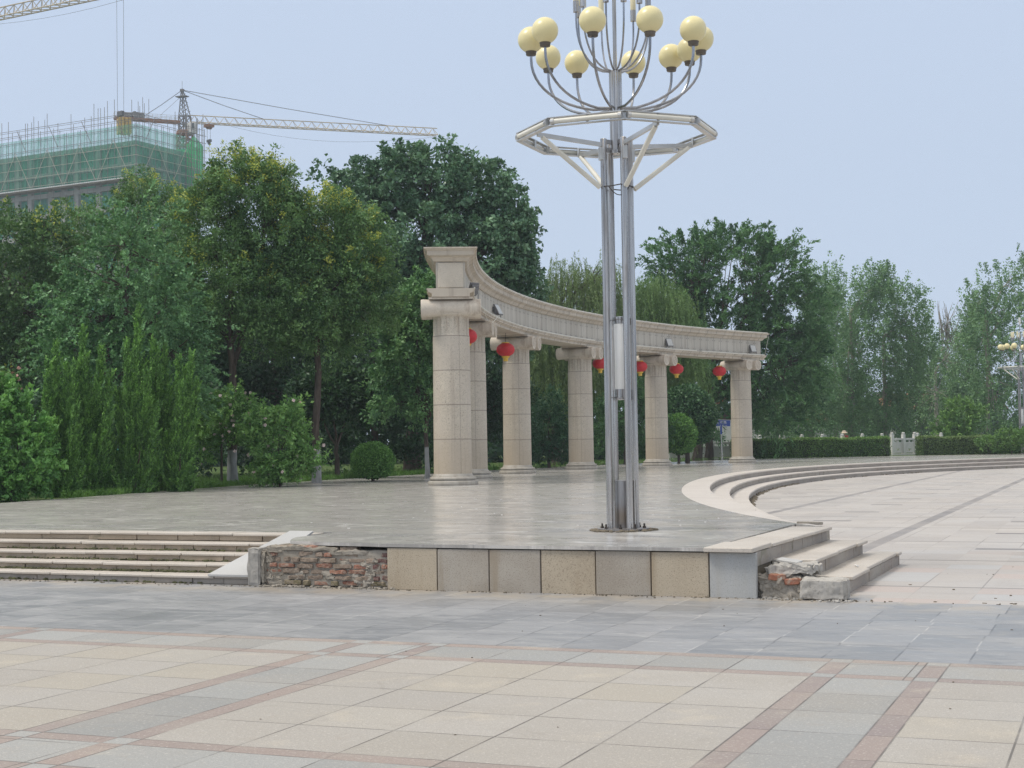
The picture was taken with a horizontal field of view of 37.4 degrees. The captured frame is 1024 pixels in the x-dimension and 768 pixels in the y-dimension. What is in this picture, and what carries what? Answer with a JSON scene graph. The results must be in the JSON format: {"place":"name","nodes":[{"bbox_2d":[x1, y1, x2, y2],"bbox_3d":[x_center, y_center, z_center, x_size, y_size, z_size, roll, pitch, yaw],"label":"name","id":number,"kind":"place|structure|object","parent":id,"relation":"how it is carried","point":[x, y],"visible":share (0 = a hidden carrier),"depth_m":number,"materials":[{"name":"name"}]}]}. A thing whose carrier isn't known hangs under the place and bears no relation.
{"place":"outdoors","nodes":[
{"label":"outdoors","id":0,"kind":"place"},
{"bbox_2d":[0,140,186,449],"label":"unfinished building","id":1,"kind":"structure","parent":0,"point":[46,198],"depth_m":262.39,"materials":[{"name":"concrete"}]},
{"bbox_2d":[0,97,206,219],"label":"scaffolding","id":2,"kind":"object","parent":1,"relation":"on","point":[193,150],"visible":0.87,"depth_m":260.87,"materials":[{"name":"green"}]},
{"bbox_2d":[0,449,1017,502],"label":"lawn","id":3,"kind":"structure","parent":0,"point":[324,467],"depth_m":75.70,"materials":[{"name":"plant"}]},
{"bbox_2d":[0,366,22,446],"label":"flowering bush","id":4,"kind":"object","parent":3,"relation":"on","point":[12,373],"visible":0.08,"depth_m":36.04,"materials":[{"name":"green plant"}]},
{"bbox_2d":[0,366,68,501],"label":"leafy shrub","id":5,"kind":"object","parent":3,"relation":"on","point":[35,475],"visible":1,"depth_m":32.75,"materials":[{"name":"green plant"}]},
{"bbox_2d":[0,204,97,410],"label":"broadleaf tree","id":6,"kind":"object","parent":3,"relation":"on","point":[33,306],"visible":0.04,"depth_m":59.24,"materials":[{"name":"green plant"}]},
{"bbox_2d":[0,195,116,444],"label":"broadleaf tree","id":7,"kind":"object","parent":3,"relation":"on","point":[34,257],"visible":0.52,"depth_m":49.32,"materials":[{"name":"green plant"}]},
{"bbox_2d":[40,337,86,497],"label":"juniper","id":8,"kind":"object","parent":3,"relation":"on","point":[58,409],"visible":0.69,"depth_m":35.13,"materials":[{"name":"green plant"}]},
{"bbox_2d":[69,323,116,493],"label":"juniper","id":9,"kind":"object","parent":3,"relation":"on","point":[95,441],"visible":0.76,"depth_m":36.57,"materials":[{"name":"green plant"}]},
{"bbox_2d":[0,179,239,472],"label":"broadleaf tree","id":10,"kind":"object","parent":3,"relation":"on","point":[82,295],"visible":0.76,"depth_m":39.62,"materials":[{"name":"green plant"}]},
{"bbox_2d":[106,303,164,492],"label":"juniper","id":11,"kind":"object","parent":3,"relation":"on","point":[138,465],"visible":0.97,"depth_m":36.95,"materials":[{"name":"green plant"}]},
{"bbox_2d":[51,163,234,463],"bbox_3d":[-12.634,-2.049,52.114,6.752,10.909,4.068,-1,-2,4],"label":"broadleaf tree","id":12,"kind":"object","parent":3,"relation":"on","point":[143,185],"visible":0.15,"depth_m":51.42,"materials":[{"name":"green plant"}]},
{"bbox_2d":[142,334,175,490],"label":"juniper","id":13,"kind":"object","parent":3,"relation":"on","point":[161,379],"visible":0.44,"depth_m":38.34,"materials":[{"name":"green plant"}]},
{"bbox_2d":[160,347,201,491],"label":"juniper","id":14,"kind":"object","parent":3,"relation":"on","point":[179,457],"visible":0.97,"depth_m":37.49,"materials":[{"name":"green plant"}]},
{"bbox_2d":[88,284,276,472],"bbox_3d":[-12.197,-0.399,55.181,6.524,7.891,6.121,-2,-2,22],"label":"broadleaf tree","id":15,"kind":"object","parent":3,"relation":"on","point":[220,359],"visible":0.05,"depth_m":54.24,"materials":[{"name":"green plant"}]},
{"bbox_2d":[192,375,269,484],"bbox_3d":[-8.184,1.364,42.922,2.970,3.228,2.249,-2,-2,22],"label":"hibiscus bush","id":16,"kind":"object","parent":3,"relation":"on","point":[234,409],"visible":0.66,"depth_m":42.70,"materials":[{"name":"green plant"}]},
{"bbox_2d":[146,136,336,485],"bbox_3d":[-7.902,-2.104,44.005,5.411,10.244,3.984,0,-2,-17],"label":"golden rain tree","id":17,"kind":"object","parent":3,"relation":"on","point":[239,248],"visible":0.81,"depth_m":43.34,"materials":[{"name":"green plant"}]},
{"bbox_2d":[170,283,369,450],"bbox_3d":[-8.998,-0.328,55.799,8.629,7.674,5.861,-1,-2,2],"label":"broadleaf tree","id":18,"kind":"object","parent":3,"relation":"on","point":[274,376],"visible":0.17,"depth_m":54.54,"materials":[{"name":"green plant"}]},
{"bbox_2d":[227,392,333,486],"bbox_3d":[-6.238,1.641,40.873,2.564,2.911,2.178,-2,-2,22],"label":"hibiscus bush","id":19,"kind":"object","parent":3,"relation":"on","point":[261,431],"visible":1,"depth_m":40.70,"materials":[{"name":"green plant"}]},
{"bbox_2d":[253,176,414,482],"bbox_3d":[-5.383,-1.618,44.246,4.669,9.211,3.883,-2,-2,22],"label":"golden rain tree","id":20,"kind":"object","parent":3,"relation":"on","point":[343,260],"visible":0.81,"depth_m":43.84,"materials":[{"name":"green plant"}]},
{"bbox_2d":[282,352,396,475],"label":"tree","id":21,"kind":"object","parent":3,"relation":"on","point":[344,395],"visible":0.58,"depth_m":49.47,"materials":[{"name":"green plant"}]},
{"bbox_2d":[267,286,433,456],"bbox_3d":[-5.770,-0.125,58.016,6.876,7.342,5.480,-2,-2,22],"label":"broadleaf tree","id":22,"kind":"object","parent":3,"relation":"on","point":[400,422],"visible":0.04,"depth_m":57.22,"materials":[{"name":"green plant"}]},
{"bbox_2d":[0,371,728,476],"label":"undergrowth","id":23,"kind":"object","parent":3,"relation":"on","point":[413,443],"visible":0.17,"depth_m":57.99,"materials":[{"name":"green plant"}]},
{"bbox_2d":[304,132,553,471],"bbox_3d":[-3.551,-3.258,62.068,10.263,13.856,6.659,0,-2,-14],"label":"broadleaf tree","id":24,"kind":"object","parent":3,"relation":"on","point":[504,234],"visible":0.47,"depth_m":61.09,"materials":[{"name":"green plant"}]},
{"bbox_2d":[431,351,543,448],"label":"broadleaf tree","id":25,"kind":"object","parent":3,"relation":"on","point":[494,401],"visible":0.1,"depth_m":68.95,"materials":[{"name":"green plant"}]},
{"bbox_2d":[5,277,1022,466],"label":"wood","id":26,"kind":"object","parent":3,"relation":"on","point":[498,451],"visible":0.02,"depth_m":93.70,"materials":[{"name":"green plant"}]},
{"bbox_2d":[531,384,568,467],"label":"evergreen bush","id":27,"kind":"object","parent":3,"relation":"on","point":[555,418],"visible":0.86,"depth_m":65.70,"materials":[{"name":"green plant"}]},
{"bbox_2d":[529,250,636,464],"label":"weeping willow","id":28,"kind":"object","parent":3,"relation":"on","point":[552,364],"visible":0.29,"depth_m":75.15,"materials":[{"name":"green plant"}]},
{"bbox_2d":[593,267,722,458],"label":"weeping willow","id":29,"kind":"object","parent":3,"relation":"on","point":[668,304],"visible":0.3,"depth_m":77.34,"materials":[{"name":"green plant"}]},
{"bbox_2d":[669,442,731,460],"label":"balustrade","id":30,"kind":"object","parent":3,"relation":"on","point":[726,450],"visible":0.25,"depth_m":87.32,"materials":[{"name":"white stone"}]},
{"bbox_2d":[635,216,844,460],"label":"walnut tree","id":31,"kind":"object","parent":3,"relation":"on","point":[693,273],"visible":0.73,"depth_m":82.95,"materials":[{"name":"green plant"}]},
{"bbox_2d":[703,398,785,446],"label":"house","id":32,"kind":"structure","parent":3,"relation":"on","point":[727,433],"depth_m":135.68,"materials":[{"name":"white tile"}]},
{"bbox_2d":[719,409,848,437],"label":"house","id":33,"kind":"structure","parent":3,"relation":"on","point":[724,416],"depth_m":138.77,"materials":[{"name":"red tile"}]},
{"bbox_2d":[752,351,826,438],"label":"poplar","id":34,"kind":"object","parent":3,"relation":"on","point":[766,432],"visible":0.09,"depth_m":124.22,"materials":[{"name":"green plant"}]},
{"bbox_2d":[730,435,891,458],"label":"clipped hedge","id":35,"kind":"object","parent":3,"relation":"on","point":[825,447],"visible":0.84,"depth_m":88.64,"materials":[{"name":"green plant"}]},
{"bbox_2d":[775,250,854,437],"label":"poplar","id":36,"kind":"object","parent":3,"relation":"on","point":[817,425],"visible":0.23,"depth_m":111.14,"materials":[{"name":"green plant"}]},
{"bbox_2d":[758,433,883,438],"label":"balustrade","id":37,"kind":"object","parent":3,"relation":"on","point":[842,435],"visible":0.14,"depth_m":97.83,"materials":[{"name":"white stone"}]},
{"bbox_2d":[790,275,880,436],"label":"poplar","id":38,"kind":"object","parent":3,"relation":"on","point":[854,314],"visible":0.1,"depth_m":131.54,"materials":[{"name":"green plant"}]},
{"bbox_2d":[820,256,909,437],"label":"poplar","id":39,"kind":"object","parent":3,"relation":"on","point":[865,310],"visible":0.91,"depth_m":115.27,"materials":[{"name":"green plant"}]},
{"bbox_2d":[890,432,916,454],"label":"balustrade","id":40,"kind":"object","parent":3,"relation":"on","point":[903,447],"visible":1,"depth_m":94.89,"materials":[{"name":"white stone"}]},
{"bbox_2d":[856,270,951,443],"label":"poplar","id":41,"kind":"object","parent":3,"relation":"on","point":[902,327],"visible":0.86,"depth_m":117.17,"materials":[{"name":"green plant"}]},
{"bbox_2d":[877,331,958,441],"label":"poplar","id":42,"kind":"object","parent":3,"relation":"on","point":[919,414],"visible":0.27,"depth_m":133.09,"materials":[{"name":"green plant"}]},
{"bbox_2d":[909,301,976,435],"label":"poplar","id":43,"kind":"object","parent":3,"relation":"on","point":[942,361],"visible":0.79,"depth_m":123.89,"materials":[{"name":"green plant"}]},
{"bbox_2d":[915,434,992,455],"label":"clipped hedge","id":44,"kind":"object","parent":3,"relation":"on","point":[942,445],"visible":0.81,"depth_m":91.84,"materials":[{"name":"green plant"}]},
{"bbox_2d":[925,393,989,436],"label":"bushy tree","id":45,"kind":"object","parent":3,"relation":"on","point":[952,420],"visible":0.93,"depth_m":105.57,"materials":[{"name":"green plant"}]},
{"bbox_2d":[922,288,1007,435],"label":"poplar","id":46,"kind":"object","parent":3,"relation":"on","point":[961,389],"visible":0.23,"depth_m":129.50,"materials":[{"name":"green plant"}]},
{"bbox_2d":[951,242,1023,436],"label":"poplar","id":47,"kind":"object","parent":3,"relation":"on","point":[992,319],"visible":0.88,"depth_m":111.50,"materials":[{"name":"green plant"}]},
{"bbox_2d":[992,435,1020,453],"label":"clipped hedge","id":48,"kind":"object","parent":3,"relation":"on","point":[1005,451],"visible":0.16,"depth_m":92.94,"materials":[{"name":"green plant"}]},
{"bbox_2d":[997,318,1023,453],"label":"lamp post","id":49,"kind":"object","parent":3,"relation":"on","point":[1012,347],"visible":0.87,"depth_m":93.12,"materials":[{"name":"metal"}]},
{"bbox_2d":[0,626,1023,767],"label":"plaza paving","id":50,"kind":"structure","parent":0,"point":[79,698],"depth_m":8.93,"materials":[{"name":"stone"}]},
{"bbox_2d":[260,493,1011,734],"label":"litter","id":51,"kind":"object","parent":50,"relation":"on","point":[652,514],"visible":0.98,"depth_m":20.33,"materials":[{"name":"white paper"}]},
{"bbox_2d":[0,579,1023,665],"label":"slate paving","id":52,"kind":"structure","parent":0,"point":[863,629],"depth_m":13.40,"materials":[{"name":"grey stone"}]},
{"bbox_2d":[0,530,322,584],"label":"wide stairs","id":53,"kind":"structure","parent":52,"relation":"on","point":[233,569],"depth_m":18.61,"materials":[{"name":"stone"}]},
{"bbox_2d":[0,546,246,583],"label":"stair risers","id":54,"kind":"object","parent":53,"relation":"on","point":[141,570],"visible":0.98,"depth_m":18.41,"materials":[{"name":"grey stone"}]},
{"bbox_2d":[243,543,769,598],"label":"retaining wall","id":55,"kind":"structure","parent":52,"relation":"on","point":[673,573],"depth_m":15.83,"materials":[{"name":"stone"}]},
{"bbox_2d":[0,573,1016,604],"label":"debris","id":56,"kind":"object","parent":52,"relation":"on","point":[653,596],"visible":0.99,"depth_m":15.73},
{"bbox_2d":[799,576,850,600],"bbox_3d":[3.035,1.984,14.675,0.465,0.225,0.329,-2,-2,22],"label":"concrete block","id":57,"kind":"object","parent":52,"relation":"on","point":[818,588],"depth_m":14.55,"materials":[{"name":"grey concrete"}]},
{"bbox_2d":[0,454,1023,550],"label":"terrace paving","id":58,"kind":"structure","parent":0,"point":[383,512],"depth_m":24.54,"materials":[{"name":"stone"}]},
{"bbox_2d":[350,441,396,480],"bbox_3d":[-4.173,2.349,45.490,1.443,1.302,1.426,-2,-2,22],"label":"clipped bush","id":59,"kind":"object","parent":58,"relation":"on","point":[373,460],"visible":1,"depth_m":45.10,"materials":[{"name":"green plant"}]},
{"bbox_2d":[359,263,435,478],"bbox_3d":[-3.258,-0.455,47.949,3.360,7.122,2.993,-2,-2,22],"label":"broadleaf tree","id":60,"kind":"object","parent":58,"relation":"on","point":[418,331],"visible":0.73,"depth_m":47.62,"materials":[{"name":"green plant"}]},
{"bbox_2d":[421,247,768,485],"bbox_3d":[3.360,0.147,57.201,5.595,6.246,37.562,-2,-2,22],"label":"colonnade","id":61,"kind":"object","parent":58,"relation":"on","point":[454,308],"visible":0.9,"depth_m":53.83,"materials":[{"name":"stone"}]},
{"bbox_2d":[469,328,476,345],"bbox_3d":[-1.374,-1.529,45.881,0.638,0.980,0.638,-2,-2,22],"label":"red lantern","id":62,"kind":"object","parent":61,"relation":"hanging from","point":[473,335],"visible":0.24,"depth_m":45.68,"materials":[{"name":"fabric"}]},
{"bbox_2d":[469,282,478,298],"bbox_3d":[-1.083,-2.628,42.784,0.366,0.474,0.281,1,-3,-35],"label":"floodlight","id":63,"kind":"object","parent":61,"relation":"on","point":[473,285],"visible":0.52,"depth_m":42.72,"materials":[{"name":"grey metal"}]},
{"bbox_2d":[493,304,502,317],"bbox_3d":[-0.476,-2.372,49.478,0.281,0.474,0.366,-2,-3,27],"label":"floodlight","id":64,"kind":"object","parent":61,"relation":"on","point":[497,310],"visible":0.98,"depth_m":49.39,"materials":[{"name":"grey metal"}]},
{"bbox_2d":[496,333,514,360],"bbox_3d":[-0.225,-1.280,52.605,0.638,0.980,0.638,-2,-2,22],"label":"red lantern","id":65,"kind":"object","parent":61,"relation":"hanging from","point":[505,350],"visible":1,"depth_m":52.40,"materials":[{"name":"fabric"}]},
{"bbox_2d":[592,358,603,372],"bbox_3d":[3.639,-0.943,62.565,0.638,0.980,0.638,-2,-2,22],"label":"red lantern","id":66,"kind":"object","parent":61,"relation":"hanging from","point":[598,364],"visible":0.67,"depth_m":62.33,"materials":[{"name":"fabric"}]},
{"bbox_2d":[637,361,646,375],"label":"red lantern","id":67,"kind":"object","parent":61,"relation":"hanging from","point":[641,367],"visible":0.74,"depth_m":65.58,"materials":[{"name":"fabric"}]},
{"bbox_2d":[666,338,673,347],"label":"floodlight","id":68,"kind":"object","parent":61,"relation":"on","point":[669,342],"visible":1,"depth_m":67.07,"materials":[{"name":"grey metal"}]},
{"bbox_2d":[669,363,682,377],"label":"red lantern","id":69,"kind":"object","parent":61,"relation":"hanging from","point":[676,370],"visible":0.87,"depth_m":68.22,"materials":[{"name":"fabric"}]},
{"bbox_2d":[712,366,725,379],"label":"red lantern","id":70,"kind":"object","parent":61,"relation":"hanging from","point":[719,372],"visible":1,"depth_m":71.01,"materials":[{"name":"fabric"}]},
{"bbox_2d":[749,345,756,353],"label":"floodlight","id":71,"kind":"object","parent":61,"relation":"on","point":[752,348],"visible":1,"depth_m":72.49,"materials":[{"name":"grey metal"}]},
{"bbox_2d":[515,0,717,531],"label":"lamp post","id":72,"kind":"object","parent":58,"relation":"on","point":[539,36],"visible":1,"depth_m":18.25,"materials":[{"name":"metal"}]},
{"bbox_2d":[593,376,680,464],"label":"evergreen bush","id":73,"kind":"object","parent":58,"relation":"on","point":[598,430],"visible":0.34,"depth_m":71.71,"materials":[{"name":"green plant"}]},
{"bbox_2d":[668,412,698,462],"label":"round shrub","id":74,"kind":"object","parent":58,"relation":"on","point":[685,435],"visible":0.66,"depth_m":72.43,"materials":[{"name":"green plant"}]},
{"bbox_2d":[667,382,719,462],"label":"round shrub","id":75,"kind":"object","parent":58,"relation":"on","point":[695,403],"visible":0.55,"depth_m":73.62,"materials":[{"name":"green plant"}]},
{"bbox_2d":[717,420,730,459],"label":"street sign","id":76,"kind":"object","parent":58,"relation":"on","point":[724,423],"visible":0.83,"depth_m":82.05,"materials":[{"name":"blue metal"}]},
{"bbox_2d":[973,425,1023,453],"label":"mound bush","id":77,"kind":"object","parent":58,"relation":"on","point":[1012,439],"visible":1,"depth_m":89.58,"materials":[{"name":"green plant"}]},
{"bbox_2d":[0,0,1023,441],"label":"sky","id":78,"kind":"structure","parent":0,"point":[893,130],"materials":[{"name":"blue"}]},
{"bbox_2d":[749,472,917,505],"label":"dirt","id":79,"kind":"structure","parent":0,"point":[753,498],"depth_m":44.89,"materials":[{"name":"soil"}]},
{"bbox_2d":[730,468,1023,604],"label":"circular plaza paving","id":80,"kind":"structure","parent":0,"point":[964,529],"depth_m":27.22,"materials":[{"name":"beige stone"}]},
{"bbox_2d":[703,526,901,602],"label":"corner steps","id":81,"kind":"structure","parent":80,"relation":"on","point":[818,551],"depth_m":16.00,"materials":[{"name":"stone"}]},
{"bbox_2d":[776,557,802,562],"bbox_3d":[2.792,1.777,15.238,0.242,0.027,0.123,5,9,42],"label":"stone fragment","id":82,"kind":"object","parent":81,"relation":"on","point":[784,559],"visible":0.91,"depth_m":15.23,"materials":[{"name":"white stone"}]},
{"bbox_2d":[682,457,1023,526],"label":"curved steps","id":83,"kind":"structure","parent":80,"relation":"on","point":[742,487],"depth_m":53.98,"materials":[{"name":"stone"}]},
{"bbox_2d":[797,521,822,524],"bbox_3d":[3.769,1.759,19.158,0.326,0.042,0.104,-1,-2,22],"label":"stone fragment","id":84,"kind":"object","parent":83,"relation":"on","point":[814,523],"visible":0.88,"depth_m":19.11,"materials":[{"name":"beige stone"}]},
{"label":"ground","id":85,"kind":"structure","parent":0,"visible":0},
{"bbox_2d":[0,0,123,116],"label":"tower crane","id":86,"kind":"object","parent":85,"relation":"on","point":[120,113],"visible":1,"depth_m":200.40,"materials":[{"name":"yellow metal"}]},
{"bbox_2d":[113,89,437,158],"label":"tower crane","id":87,"kind":"object","parent":85,"relation":"on","point":[178,121],"visible":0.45,"depth_m":278.10,"materials":[{"name":"yellow metal"}]},
{"bbox_2d":[876,394,1007,440],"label":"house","id":88,"kind":"structure","parent":85,"relation":"on","point":[923,423],"depth_m":193.28,"materials":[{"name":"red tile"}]}
]}

